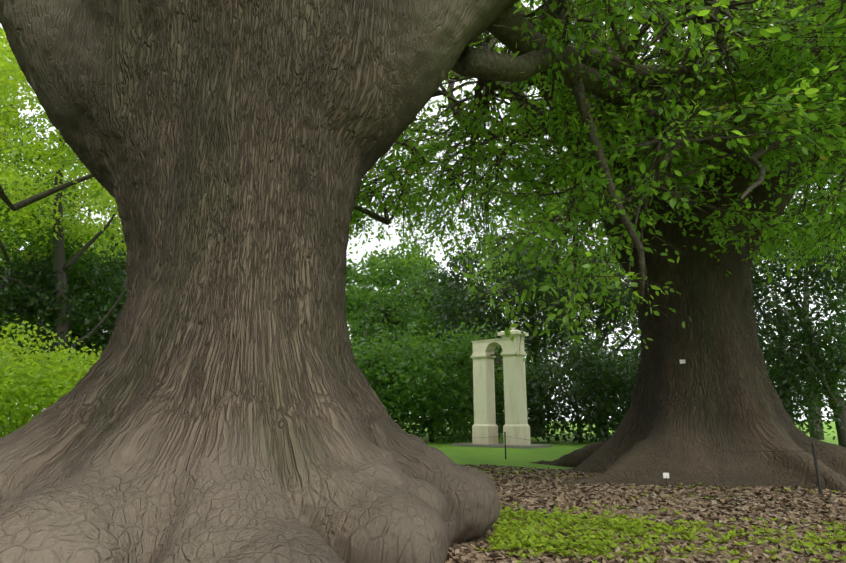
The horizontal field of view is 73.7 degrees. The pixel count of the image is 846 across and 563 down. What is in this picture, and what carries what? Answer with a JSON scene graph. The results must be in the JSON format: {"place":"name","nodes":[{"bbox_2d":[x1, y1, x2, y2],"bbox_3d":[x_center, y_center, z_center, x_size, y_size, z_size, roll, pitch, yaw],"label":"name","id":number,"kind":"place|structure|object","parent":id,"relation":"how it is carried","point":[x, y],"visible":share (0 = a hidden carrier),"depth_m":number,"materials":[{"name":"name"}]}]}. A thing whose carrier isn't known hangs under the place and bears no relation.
{"place":"outdoors","nodes":[
{"label":"outdoors","id":0,"kind":"place"},
{"bbox_2d":[0,0,845,420],"label":"sky","id":1,"kind":"structure","parent":0,"point":[371,246],"materials":[{"name":"white"}]},
{"bbox_2d":[2,421,845,562],"bbox_3d":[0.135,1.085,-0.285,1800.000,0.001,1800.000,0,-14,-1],"label":"ground","id":2,"kind":"structure","parent":0,"point":[478,456],"depth_m":19.46,"materials":[{"name":"green plant"}]},
{"bbox_2d":[0,337,59,436],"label":"shrub","id":3,"kind":"object","parent":2,"relation":"on","point":[8,405],"visible":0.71,"depth_m":23.45,"materials":[{"name":"green plant"}]},
{"bbox_2d":[0,251,96,362],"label":"tree","id":4,"kind":"object","parent":2,"relation":"on","point":[30,306],"depth_m":39.55,"materials":[{"name":"green plant"}]},
{"bbox_2d":[0,308,101,436],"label":"shrub","id":5,"kind":"object","parent":2,"relation":"on","point":[46,379],"depth_m":25.71,"materials":[{"name":"green plant"}]},
{"bbox_2d":[0,333,101,437],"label":"shrub","id":6,"kind":"object","parent":2,"relation":"on","point":[93,356],"visible":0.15,"depth_m":28.42,"materials":[{"name":"green plant"}]},
{"bbox_2d":[0,28,117,289],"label":"tree","id":7,"kind":"object","parent":2,"relation":"on","point":[60,154],"depth_m":31.07,"materials":[{"name":"green plant"}]},
{"bbox_2d":[0,27,126,404],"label":"tree","id":8,"kind":"object","parent":2,"relation":"on","point":[24,213],"depth_m":33.32,"materials":[{"name":"green plant"}]},
{"bbox_2d":[0,230,126,377],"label":"tree","id":9,"kind":"object","parent":2,"relation":"on","point":[48,274],"depth_m":33.53,"materials":[{"name":"green plant"}]},
{"bbox_2d":[0,175,126,359],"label":"tree","id":10,"kind":"object","parent":2,"relation":"on","point":[67,243],"depth_m":35.17,"materials":[{"name":"green plant"}]},
{"bbox_2d":[0,28,126,276],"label":"tree","id":11,"kind":"object","parent":2,"relation":"on","point":[89,210],"depth_m":41.92,"materials":[{"name":"green plant"}]},
{"bbox_2d":[0,249,126,429],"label":"tree","id":12,"kind":"object","parent":2,"relation":"on","point":[108,328],"depth_m":38.60,"materials":[{"name":"green plant"}]},
{"bbox_2d":[0,157,126,427],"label":"tree","id":13,"kind":"object","parent":2,"relation":"on","point":[12,180],"depth_m":58.49,"materials":[{"name":"green plant"}]},
{"bbox_2d":[17,236,126,339],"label":"tree","id":14,"kind":"object","parent":2,"relation":"on","point":[108,251],"depth_m":47.23,"materials":[{"name":"green plant"}]},
{"bbox_2d":[347,324,392,357],"bbox_3d":[-5.654,6.875,39.159,11.185,8.003,11.484,0,-14,-1],"label":"tree","id":15,"kind":"object","parent":2,"relation":"on","point":[363,336],"visible":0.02,"depth_m":37.21,"materials":[{"name":"green plant"}]},
{"bbox_2d":[346,250,448,428],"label":"tree","id":16,"kind":"object","parent":2,"relation":"on","point":[389,285],"depth_m":72.18,"materials":[{"name":"green plant"}]},
{"bbox_2d":[345,239,456,353],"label":"tree","id":17,"kind":"object","parent":2,"relation":"on","point":[357,300],"depth_m":44.82,"materials":[{"name":"green plant"}]},
{"bbox_2d":[350,329,462,436],"bbox_3d":[-2.498,5.863,32.144,11.191,6.617,10.075,0,-14,-1],"label":"shrub","id":18,"kind":"object","parent":2,"relation":"on","point":[357,354],"depth_m":29.88,"materials":[{"name":"green plant"}]},
{"bbox_2d":[0,0,845,562],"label":"camphor tree","id":19,"kind":"object","parent":2,"relation":"on","point":[220,402],"depth_m":5.77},
{"bbox_2d":[354,272,524,431],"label":"tree","id":20,"kind":"object","parent":2,"relation":"on","point":[407,287],"depth_m":52.50,"materials":[{"name":"green plant"}]},
{"bbox_2d":[355,316,525,443],"bbox_3d":[0.415,5.330,30.517,10.604,6.861,11.844,0,-14,-1],"label":"shrub","id":21,"kind":"object","parent":2,"relation":"on","point":[462,377],"depth_m":27.99,"materials":[{"name":"green plant"}]},
{"bbox_2d":[76,0,845,492],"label":"camphor tree","id":22,"kind":"object","parent":2,"relation":"on","point":[778,120],"depth_m":10.66,"materials":[{"name":"green plant"}]},
{"bbox_2d":[422,357,552,435],"bbox_3d":[3.743,7.909,39.219,9.553,6.007,10.309,-13,-19,42],"label":"shrub","id":23,"kind":"object","parent":2,"relation":"on","point":[472,410],"depth_m":37.19,"materials":[{"name":"green plant"}]},
{"bbox_2d":[405,229,593,432],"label":"tree","id":24,"kind":"object","parent":2,"relation":"on","point":[425,300],"depth_m":50.33,"materials":[{"name":"green plant"}]},
{"bbox_2d":[452,320,551,448],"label":"arch","id":25,"kind":"structure","parent":2,"relation":"on","point":[516,426],"depth_m":24.82,"materials":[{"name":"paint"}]},
{"bbox_2d":[504,432,506,458],"bbox_3d":[2.436,4.851,16.686,0.044,0.780,0.042,0,-14,-1],"label":"fence post","id":26,"kind":"object","parent":2,"relation":"on","point":[505,443],"visible":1,"depth_m":16.70,"materials":[{"name":"black metal"}]},
{"bbox_2d":[408,433,782,451],"bbox_3d":[0.633,5.663,20.749,0.006,0.185,27.087,6,-15,-23],"label":"fence rope","id":27,"kind":"object","parent":26,"relation":"attached to","point":[598,448],"visible":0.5,"depth_m":14.34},
{"bbox_2d":[418,227,638,436],"bbox_3d":[7.850,3.660,40.989,16.966,15.148,15.287,0,-14,-1],"label":"tree","id":28,"kind":"object","parent":2,"relation":"on","point":[462,300],"depth_m":37.78,"materials":[{"name":"green plant"}]},
{"bbox_2d":[471,237,640,437],"bbox_3d":[11.576,3.635,37.780,16.858,13.649,15.147,0,-14,-1],"label":"tree","id":29,"kind":"object","parent":2,"relation":"on","point":[562,292],"depth_m":35.56,"materials":[{"name":"green plant"}]},
{"bbox_2d":[494,324,638,442],"bbox_3d":[8.036,5.539,29.864,10.743,6.158,10.319,0,-14,-1],"label":"shrub","id":30,"kind":"object","parent":2,"relation":"on","point":[593,368],"depth_m":27.92,"materials":[{"name":"green plant"}]},
{"bbox_2d":[550,332,640,437],"bbox_3d":[13.227,6.441,34.712,10.998,6.697,10.910,0,-14,-1],"label":"shrub","id":31,"kind":"object","parent":2,"relation":"on","point":[635,355],"visible":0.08,"depth_m":33.33,"materials":[{"name":"green plant"}]},
{"bbox_2d":[445,464,845,562],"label":"fallen leaves","id":32,"kind":"object","parent":2,"relation":"on","point":[826,500],"depth_m":6.82,"materials":[{"name":"brown plant"}]},
{"bbox_2d":[474,468,845,562],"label":"ground cover plants","id":33,"kind":"object","parent":2,"relation":"on","point":[533,540],"visible":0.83,"depth_m":5.38,"materials":[{"name":"green plant"}]},
{"bbox_2d":[608,217,845,438],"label":"tree","id":34,"kind":"object","parent":2,"relation":"on","point":[836,356],"depth_m":21.33,"materials":[{"name":"green plant"}]},
{"bbox_2d":[751,186,845,447],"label":"tree","id":35,"kind":"object","parent":2,"relation":"on","point":[805,413],"depth_m":20.55,"materials":[{"name":"green plant"}]},
{"bbox_2d":[753,199,845,420],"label":"tree","id":36,"kind":"object","parent":2,"relation":"on","point":[843,317],"depth_m":21.14,"materials":[{"name":"green plant"}]},
{"bbox_2d":[754,185,845,439],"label":"tree","id":37,"kind":"object","parent":2,"relation":"on","point":[834,315],"depth_m":32.95,"materials":[{"name":"green plant"}]},
{"bbox_2d":[811,443,822,494],"bbox_3d":[6.040,2.877,8.647,0.044,0.780,0.042,0,-14,-1],"label":"fence post","id":38,"kind":"object","parent":2,"relation":"on","point":[816,468],"visible":0.81,"depth_m":8.63,"materials":[{"name":"black metal"}]}
]}

